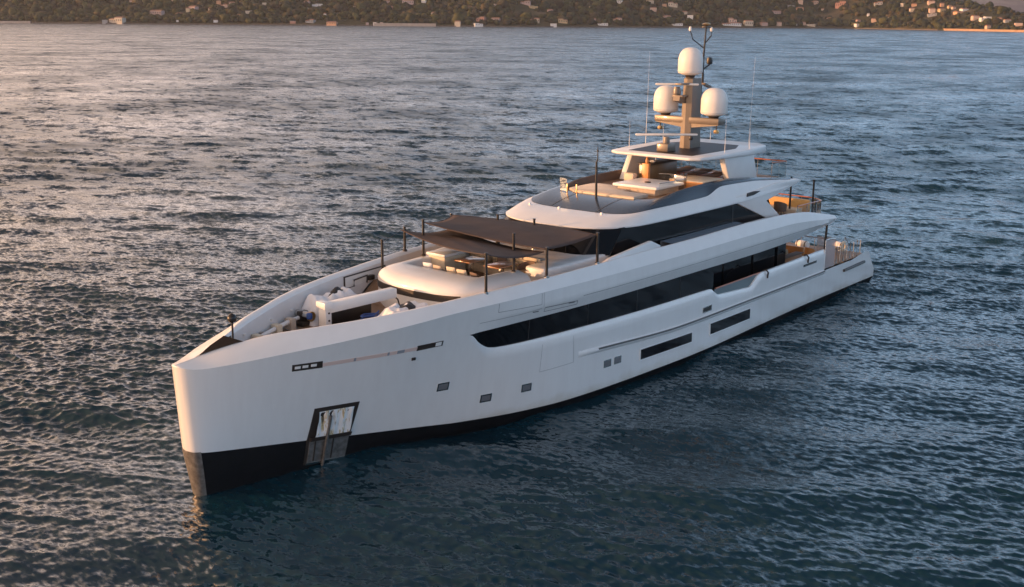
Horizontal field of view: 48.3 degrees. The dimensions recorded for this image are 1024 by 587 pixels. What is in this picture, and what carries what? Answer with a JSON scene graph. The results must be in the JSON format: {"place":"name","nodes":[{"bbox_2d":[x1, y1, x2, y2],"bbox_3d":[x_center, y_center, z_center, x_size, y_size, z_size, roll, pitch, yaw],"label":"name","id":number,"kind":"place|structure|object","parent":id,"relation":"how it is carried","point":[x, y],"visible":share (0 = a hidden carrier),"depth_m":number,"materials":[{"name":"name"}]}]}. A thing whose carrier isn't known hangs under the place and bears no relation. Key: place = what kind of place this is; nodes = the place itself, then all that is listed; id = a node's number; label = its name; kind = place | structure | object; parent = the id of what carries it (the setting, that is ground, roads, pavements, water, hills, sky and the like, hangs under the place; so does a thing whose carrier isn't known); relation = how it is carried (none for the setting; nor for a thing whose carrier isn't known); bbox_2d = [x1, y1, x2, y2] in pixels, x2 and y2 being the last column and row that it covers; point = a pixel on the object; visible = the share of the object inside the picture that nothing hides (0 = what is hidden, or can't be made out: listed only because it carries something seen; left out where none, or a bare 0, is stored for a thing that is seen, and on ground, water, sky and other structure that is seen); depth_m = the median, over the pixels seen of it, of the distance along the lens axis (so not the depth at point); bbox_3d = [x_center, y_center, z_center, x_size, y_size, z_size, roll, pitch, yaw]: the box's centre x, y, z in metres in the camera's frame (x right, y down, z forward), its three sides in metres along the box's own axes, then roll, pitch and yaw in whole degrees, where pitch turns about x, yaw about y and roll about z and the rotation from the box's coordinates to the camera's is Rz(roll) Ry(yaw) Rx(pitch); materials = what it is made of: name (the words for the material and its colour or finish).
{"place":"outdoors","nodes":[
{"label":"outdoors","id":0,"kind":"place"},
{"bbox_2d":[331,304,370,323],"bbox_3d":[-6.681,0.791,46.050,0.450,0.640,2.400,12,18,38],"label":"dark deck locker","id":1,"kind":"object","parent":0,"point":[350,314],"visible":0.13,"depth_m":45.92,"materials":[{"name":"black"}]},
{"bbox_2d":[470,272,477,276],"bbox_3d":[-1.545,-0.668,47.729,0.288,0.446,0.500,-10,17,-38],"label":"scatter cushion","id":2,"kind":"object","parent":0,"point":[472,274],"visible":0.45,"depth_m":47.56,"materials":[{"name":"brown fabric"}]},
{"bbox_2d":[0,23,1023,586],"bbox_3d":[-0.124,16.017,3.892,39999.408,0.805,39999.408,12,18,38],"label":"water","id":3,"kind":"structure","parent":0,"point":[170,195],"depth_m":67.29,"materials":[{"name":"blue liquid"}]},
{"bbox_2d":[172,23,873,495],"bbox_3d":[4.457,-4.497,56.610,9.834,17.380,49.583,12,18,38],"label":"motor yacht","id":4,"kind":"object","parent":3,"relation":"on","point":[688,267],"visible":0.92,"depth_m":48.62,"materials":[{"name":"paint"}]},
{"bbox_2d":[227,313,236,338],"bbox_3d":[-9.867,1.222,40.320,0.332,1.100,0.338,12,18,38],"label":"anchor ball staff","id":5,"kind":"object","parent":4,"relation":"on","point":[231,318],"visible":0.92,"depth_m":40.15,"materials":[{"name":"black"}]},
{"bbox_2d":[251,333,262,338],"bbox_3d":[-9.440,1.750,42.353,0.480,0.480,0.340,12,18,38],"label":"chain stopper","id":6,"kind":"object","parent":4,"relation":"on","point":[255,335],"visible":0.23,"depth_m":42.25,"materials":[{"name":"silver metal"}]},
{"bbox_2d":[271,323,282,333],"bbox_3d":[-9.005,1.409,43.772,0.480,0.480,0.340,12,18,38],"label":"chain stopper","id":7,"kind":"object","parent":4,"relation":"on","point":[279,327],"visible":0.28,"depth_m":43.65,"materials":[{"name":"silver metal"}]},
{"bbox_2d":[261,316,299,335],"bbox_3d":[-9.088,1.407,43.437,0.212,0.250,3.872,5,14,18],"label":"chain guard","id":8,"kind":"object","parent":7,"relation":"attached to","point":[274,329],"visible":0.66,"depth_m":43.51,"materials":[{"name":"silver metal"}]},
{"bbox_2d":[283,317,297,330],"bbox_3d":[-8.665,1.186,44.700,0.480,0.480,0.340,12,18,38],"label":"chain stopper","id":9,"kind":"object","parent":4,"relation":"on","point":[291,326],"visible":0.9,"depth_m":44.58,"materials":[{"name":"silver metal"}]},
{"bbox_2d":[294,309,315,326],"bbox_3d":[-8.244,0.948,45.419,0.880,0.610,0.600,12,18,38],"label":"windlass","id":10,"kind":"object","parent":4,"relation":"on","point":[303,321],"visible":0.85,"depth_m":45.27,"materials":[{"name":"brown metal"}]},
{"bbox_2d":[306,313,311,319],"bbox_3d":[-7.920,0.888,44.660,0.200,0.270,0.200,12,18,38],"label":"cap","id":11,"kind":"object","parent":10,"relation":"attached to","point":[308,316],"visible":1,"depth_m":44.58,"materials":[{"name":"blue plastic"}]},
{"bbox_2d":[301,286,356,326],"bbox_3d":[-7.357,0.364,46.636,1.250,1.203,3.086,12,18,38],"label":"covered deck gear","id":12,"kind":"object","parent":4,"relation":"on","point":[335,293],"visible":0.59,"depth_m":45.94,"materials":[{"name":"white fabric"}]},
{"bbox_2d":[360,310,378,319],"bbox_3d":[-5.637,1.012,45.343,0.893,0.561,0.577,-6,15,-24],"label":"rope coil","id":13,"kind":"object","parent":4,"relation":"on","point":[368,315],"visible":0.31,"depth_m":45.33,"materials":[{"name":"blue fabric"}]},
{"bbox_2d":[380,239,383,268],"bbox_3d":[-5.647,-1.466,49.781,0.214,1.840,0.220,12,18,38],"label":"awning pole","id":14,"kind":"object","parent":4,"relation":"on","point":[382,259],"visible":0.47,"depth_m":49.70,"materials":[{"name":"black metal"}]},
{"bbox_2d":[378,301,427,315],"bbox_3d":[-4.203,0.896,44.753,1.600,1.106,2.844,12,18,38],"label":"covered deck gear","id":15,"kind":"object","parent":4,"relation":"on","point":[396,307],"visible":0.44,"depth_m":44.38,"materials":[{"name":"white fabric"}]},
{"bbox_2d":[403,226,406,251],"bbox_3d":[-4.898,-2.504,52.171,0.214,1.160,0.220,12,18,38],"label":"awning pole","id":16,"kind":"object","parent":4,"relation":"on","point":[404,237],"visible":1,"depth_m":52.13,"materials":[{"name":"black metal"}]},
{"bbox_2d":[421,219,425,255],"bbox_3d":[-3.952,-2.495,50.895,0.214,1.680,0.220,12,18,38],"label":"awning pole","id":17,"kind":"object","parent":4,"relation":"on","point":[423,247],"visible":0.95,"depth_m":50.91,"materials":[{"name":"black metal"}]},
{"bbox_2d":[383,229,543,257],"bbox_3d":[-2.354,-2.154,48.590,4.477,0.639,8.251,-8,16,-32],"label":"shade awning","id":18,"kind":"object","parent":17,"relation":"attached to","point":[453,240],"visible":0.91,"depth_m":48.53,"materials":[{"name":"black fabric"}]},
{"bbox_2d":[424,214,595,249],"bbox_3d":[-0.357,-2.960,50.984,8.502,0.466,4.844,12,18,38],"label":"shade awning","id":19,"kind":"object","parent":17,"relation":"attached to","point":[536,235],"visible":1,"depth_m":50.17,"materials":[{"name":"black fabric"}]},
{"bbox_2d":[423,262,432,268],"bbox_3d":[-3.613,-1.113,49.327,0.500,0.474,0.244,9,16,33],"label":"scatter cushion","id":20,"kind":"object","parent":4,"relation":"on","point":[427,265],"visible":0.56,"depth_m":49.18,"materials":[{"name":"white fabric"}]},
{"bbox_2d":[433,265,441,270],"bbox_3d":[-3.171,-0.994,48.937,0.259,0.466,0.500,-13,19,-43],"label":"scatter cushion","id":21,"kind":"object","parent":4,"relation":"on","point":[436,267],"visible":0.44,"depth_m":48.78,"materials":[{"name":"beige fabric"}]},
{"bbox_2d":[446,266,455,272],"bbox_3d":[-2.556,-0.908,48.431,0.508,0.466,0.267,12,18,38],"label":"scatter cushion","id":22,"kind":"object","parent":4,"relation":"on","point":[451,269],"visible":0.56,"depth_m":48.28,"materials":[{"name":"beige fabric"}]},
{"bbox_2d":[456,269,466,275],"bbox_3d":[-2.096,-0.794,48.063,0.500,0.466,0.259,9,16,30],"label":"scatter cushion","id":23,"kind":"object","parent":4,"relation":"on","point":[461,272],"visible":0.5,"depth_m":47.92,"materials":[{"name":"beige fabric"}]},
{"bbox_2d":[455,256,484,275],"bbox_3d":[-1.816,-1.144,50.657,0.900,0.780,1.200,12,18,38],"label":"lounge table","id":24,"kind":"object","parent":4,"relation":"on","point":[470,260],"visible":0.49,"depth_m":50.55,"materials":[{"name":"brown wood"}]},
{"bbox_2d":[484,253,488,294],"bbox_3d":[-1.017,-0.785,44.776,0.214,1.670,0.220,12,18,38],"label":"awning pole","id":25,"kind":"object","parent":4,"relation":"on","point":[486,284],"visible":1,"depth_m":44.78,"materials":[{"name":"black metal"}]},
{"bbox_2d":[483,260,519,272],"bbox_3d":[-0.459,-0.914,49.817,0.900,0.750,1.400,12,18,38],"label":"lounge table","id":26,"kind":"object","parent":4,"relation":"on","point":[501,265],"visible":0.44,"depth_m":49.65,"materials":[{"name":"brown wood"}]},
{"bbox_2d":[496,257,506,261],"bbox_3d":[-0.457,-1.523,51.116,0.500,0.466,0.267,8,16,30],"label":"scatter cushion","id":27,"kind":"object","parent":4,"relation":"on","point":[500,259],"visible":0.23,"depth_m":51.04,"materials":[{"name":"fabric"}]},
{"bbox_2d":[511,233,515,272],"bbox_3d":[0.069,-1.705,47.774,0.214,1.680,0.220,12,18,38],"label":"awning pole","id":28,"kind":"object","parent":4,"relation":"on","point":[513,270],"visible":0.96,"depth_m":47.74,"materials":[{"name":"black metal"}]},
{"bbox_2d":[517,261,535,273],"bbox_3d":[0.649,-0.925,49.656,0.870,0.871,0.794,12,18,38],"label":"tub chair","id":29,"kind":"object","parent":4,"relation":"on","point":[521,267],"visible":0.34,"depth_m":49.87,"materials":[{"name":"brown fabric"}]},
{"bbox_2d":[544,247,548,277],"bbox_3d":[1.434,-1.280,47.041,0.214,1.300,0.220,12,18,38],"label":"awning pole","id":30,"kind":"object","parent":4,"relation":"on","point":[546,268],"visible":1,"depth_m":47.02,"materials":[{"name":"black metal"}]},
{"bbox_2d":[595,147,598,196],"bbox_3d":[4.149,-5.915,55.871,0.130,2.521,0.180,12,18,38],"label":"roof pole","id":31,"kind":"object","parent":4,"relation":"on","point":[596,175],"visible":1,"depth_m":55.85,"materials":[{"name":"black metal"}]},
{"bbox_2d":[595,232,599,263],"bbox_3d":[3.702,-1.958,49.419,0.214,1.390,0.220,12,18,38],"label":"awning pole","id":32,"kind":"object","parent":4,"relation":"on","point":[597,250],"visible":1,"depth_m":49.39,"materials":[{"name":"black metal"}]},
{"bbox_2d":[639,331,692,360],"bbox_3d":[7.365,2.472,54.325,0.063,0.640,4.443,12,18,40],"label":"hull window","id":33,"kind":"structure","parent":4,"relation":"in","point":[652,350],"depth_m":54.24,"materials":[{"name":"black glass"}]},
{"bbox_2d":[677,166,695,174],"bbox_3d":[9.560,-6.834,64.114,0.720,0.456,1.999,10,17,36],"label":"sun lounger","id":34,"kind":"object","parent":4,"relation":"on","point":[684,169],"visible":0.6,"depth_m":64.17,"materials":[{"name":"brown fabric"}]},
{"bbox_2d":[610,204,764,256],"bbox_3d":[9.179,-3.488,56.906,0.164,1.250,14.452,12,18,39],"label":"side window","id":35,"kind":"structure","parent":4,"relation":"in","point":[628,238],"depth_m":55.80,"materials":[{"name":"black glass"}]},
{"bbox_2d":[685,168,712,175],"bbox_3d":[10.367,-6.577,63.083,0.720,0.456,1.999,10,17,36],"label":"sun lounger","id":36,"kind":"object","parent":4,"relation":"on","point":[703,171],"visible":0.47,"depth_m":62.97,"materials":[{"name":"brown"}]},
{"bbox_2d":[703,171,723,178],"bbox_3d":[10.841,-6.266,61.815,0.720,0.456,1.999,10,17,36],"label":"sun lounger","id":37,"kind":"object","parent":4,"relation":"on","point":[716,174],"visible":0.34,"depth_m":61.89,"materials":[{"name":"brown fabric"}]},
{"bbox_2d":[709,307,750,335],"bbox_3d":[11.267,1.413,58.873,0.063,0.710,4.432,11,17,37],"label":"hull window","id":38,"kind":"structure","parent":4,"relation":"in","point":[724,323],"depth_m":58.76,"materials":[{"name":"black glass"}]},
{"bbox_2d":[774,201,786,212],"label":"tub chair","id":39,"kind":"object","parent":4,"relation":"on","point":[780,206],"visible":0.97,"depth_m":66.53,"materials":[{"name":"brown wicker"}]},
{"bbox_2d":[795,239,809,247],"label":"life raft","id":40,"kind":"object","parent":4,"relation":"on","point":[801,243],"visible":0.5,"depth_m":73.42,"materials":[{"name":"white plastic"}]},
{"bbox_2d":[805,247,814,254],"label":"tub chair","id":41,"kind":"object","parent":4,"relation":"on","point":[808,250],"visible":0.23,"depth_m":70.18,"materials":[{"name":"orange wood"}]},
{"bbox_2d":[811,179,814,211],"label":"sunshade pole","id":42,"kind":"object","parent":4,"relation":"attached to","point":[813,190],"visible":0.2,"depth_m":67.65,"materials":[{"name":"black metal"}]},
{"bbox_2d":[835,241,845,251],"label":"life raft","id":43,"kind":"object","parent":4,"relation":"on","point":[838,243],"visible":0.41,"depth_m":72.28,"materials":[{"name":"white plastic"}]},
{"bbox_2d":[841,241,846,251],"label":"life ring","id":44,"kind":"object","parent":4,"relation":"hanging from","point":[843,243],"visible":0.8,"depth_m":70.34,"materials":[{"name":"plastic"}]},
{"bbox_2d":[0,0,1023,30],"bbox_3d":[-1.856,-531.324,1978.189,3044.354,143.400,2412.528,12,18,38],"label":"hillside","id":45,"kind":"structure","parent":0,"point":[832,11],"depth_m":1819.74,"materials":[{"name":"green plant"}]},
{"bbox_2d":[0,21,30,23],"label":"sea wall","id":46,"kind":"structure","parent":45,"relation":"on","point":[29,22],"depth_m":1703.31,"materials":[{"name":"concrete"}]},
{"bbox_2d":[109,17,125,23],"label":"house","id":47,"kind":"structure","parent":45,"relation":"on","point":[119,20],"depth_m":1707.60,"materials":[{"name":"paint"}]},
{"bbox_2d":[150,10,164,14],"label":"house","id":48,"kind":"structure","parent":45,"relation":"on","point":[159,12],"depth_m":1767.38,"materials":[{"name":"ceramic"}]},
{"bbox_2d":[31,22,372,25],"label":"sea wall","id":49,"kind":"structure","parent":45,"relation":"on","point":[196,24],"depth_m":1712.08,"materials":[{"name":"grey stone"}]},
{"bbox_2d":[305,19,315,22],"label":"house","id":50,"kind":"structure","parent":45,"relation":"on","point":[310,21],"depth_m":1726.39,"materials":[{"name":"ceramic"}]},
{"bbox_2d":[326,21,337,25],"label":"house","id":51,"kind":"structure","parent":45,"relation":"on","point":[331,23],"depth_m":1716.23,"materials":[{"name":"paint"}]},
{"bbox_2d":[374,23,435,26],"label":"sea wall","id":52,"kind":"structure","parent":45,"relation":"on","point":[406,24],"depth_m":1721.83,"materials":[{"name":"concrete"}]},
{"bbox_2d":[402,0,413,4],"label":"house","id":53,"kind":"structure","parent":45,"relation":"on","point":[410,2],"depth_m":1848.86,"materials":[{"name":"ceramic"}]},
{"bbox_2d":[454,21,460,26],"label":"house","id":54,"kind":"structure","parent":45,"relation":"on","point":[457,23],"depth_m":1723.77,"materials":[{"name":"paint"}]},
{"bbox_2d":[473,23,482,26],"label":"house","id":55,"kind":"structure","parent":45,"relation":"on","point":[477,25],"depth_m":1724.22,"materials":[{"name":"beige"}]},
{"bbox_2d":[476,16,485,21],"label":"house","id":56,"kind":"structure","parent":45,"relation":"on","point":[481,18],"depth_m":1750.42,"materials":[{"name":"ceramic"}]},
{"bbox_2d":[0,0,1023,29],"bbox_3d":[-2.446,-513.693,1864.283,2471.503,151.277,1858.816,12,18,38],"label":"forest","id":57,"kind":"object","parent":45,"relation":"on","point":[92,10],"visible":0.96,"depth_m":1803.65,"materials":[{"name":"green plant"}]},
{"bbox_2d":[520,0,530,5],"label":"house","id":58,"kind":"structure","parent":45,"relation":"on","point":[527,2],"depth_m":1855.80,"materials":[{"name":"ceramic"}]},
{"bbox_2d":[558,18,566,23],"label":"house","id":59,"kind":"structure","parent":45,"relation":"on","point":[560,20],"depth_m":1770.90,"materials":[{"name":"paint"}]},
{"bbox_2d":[437,25,717,27],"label":"sea wall","id":60,"kind":"structure","parent":45,"relation":"on","point":[578,26],"depth_m":1767.34,"materials":[{"name":"grey stone"}]},
{"bbox_2d":[668,2,677,7],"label":"house","id":61,"kind":"structure","parent":45,"relation":"on","point":[671,4],"depth_m":1947.05,"materials":[{"name":"ceramic"}]},
{"bbox_2d":[722,22,740,25],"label":"house","id":62,"kind":"structure","parent":45,"relation":"on","point":[733,24],"depth_m":1860.94,"materials":[{"name":"ceramic"}]},
{"bbox_2d":[728,18,736,22],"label":"house","id":63,"kind":"structure","parent":45,"relation":"on","point":[731,20],"depth_m":1876.24,"materials":[{"name":"ceramic"}]},
{"bbox_2d":[743,20,752,25],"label":"house","id":64,"kind":"structure","parent":45,"relation":"on","point":[747,22],"depth_m":1871.66,"materials":[{"name":"ceramic"}]},
{"bbox_2d":[759,22,767,25],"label":"house","id":65,"kind":"structure","parent":45,"relation":"on","point":[763,23],"depth_m":1882.21,"materials":[{"name":"ceramic"}]},
{"bbox_2d":[772,10,780,13],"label":"house","id":66,"kind":"structure","parent":45,"relation":"on","point":[776,11],"depth_m":1995.28,"materials":[{"name":"ceramic"}]},
{"bbox_2d":[719,27,936,29],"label":"sea wall","id":67,"kind":"structure","parent":45,"relation":"on","point":[832,28],"depth_m":1866.04,"materials":[{"name":"grey stone"}]},
{"bbox_2d":[835,1,845,8],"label":"house","id":68,"kind":"structure","parent":45,"relation":"on","point":[837,5],"depth_m":2020.80,"materials":[{"name":"paint"}]},
{"bbox_2d":[874,1,882,6],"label":"house","id":69,"kind":"structure","parent":45,"relation":"on","point":[879,3],"depth_m":1961.02,"materials":[{"name":"paint"}]},
{"bbox_2d":[927,0,934,4],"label":"house","id":70,"kind":"structure","parent":45,"relation":"on","point":[929,2],"depth_m":1862.07,"materials":[{"name":"ceramic"}]},
{"bbox_2d":[928,8,935,13],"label":"house","id":71,"kind":"structure","parent":45,"relation":"on","point":[931,10],"depth_m":1819.76,"materials":[{"name":"ceramic"}]},
{"bbox_2d":[927,13,936,16],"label":"house","id":72,"kind":"structure","parent":45,"relation":"on","point":[931,14],"depth_m":1803.70,"materials":[{"name":"beige"}]},
{"bbox_2d":[936,8,945,11],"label":"house","id":73,"kind":"structure","parent":45,"relation":"on","point":[940,9],"depth_m":1814.92,"materials":[{"name":"ceramic"}]},
{"bbox_2d":[971,15,979,20],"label":"house","id":74,"kind":"structure","parent":45,"relation":"on","point":[974,17],"depth_m":1713.36,"materials":[{"name":"paint"}]},
{"bbox_2d":[943,28,1023,31],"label":"sea wall","id":75,"kind":"structure","parent":45,"relation":"on","point":[993,30],"depth_m":1636.32,"materials":[{"name":"beige stone"}]},
{"bbox_2d":[979,17,991,21],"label":"house","id":76,"kind":"structure","parent":45,"relation":"on","point":[981,19],"depth_m":1688.75,"materials":[{"name":"beige"}]},
{"bbox_2d":[788,176,792,208],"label":"sunshade pole","id":77,"kind":"object","parent":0,"point":[790,193],"visible":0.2,"depth_m":67.04,"materials":[{"name":"black metal"}]},
{"bbox_2d":[959,0,1023,12],"bbox_3d":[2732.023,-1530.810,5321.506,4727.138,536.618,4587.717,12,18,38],"label":"mountain","id":78,"kind":"structure","parent":0,"point":[1016,5],"depth_m":4653.48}
]}

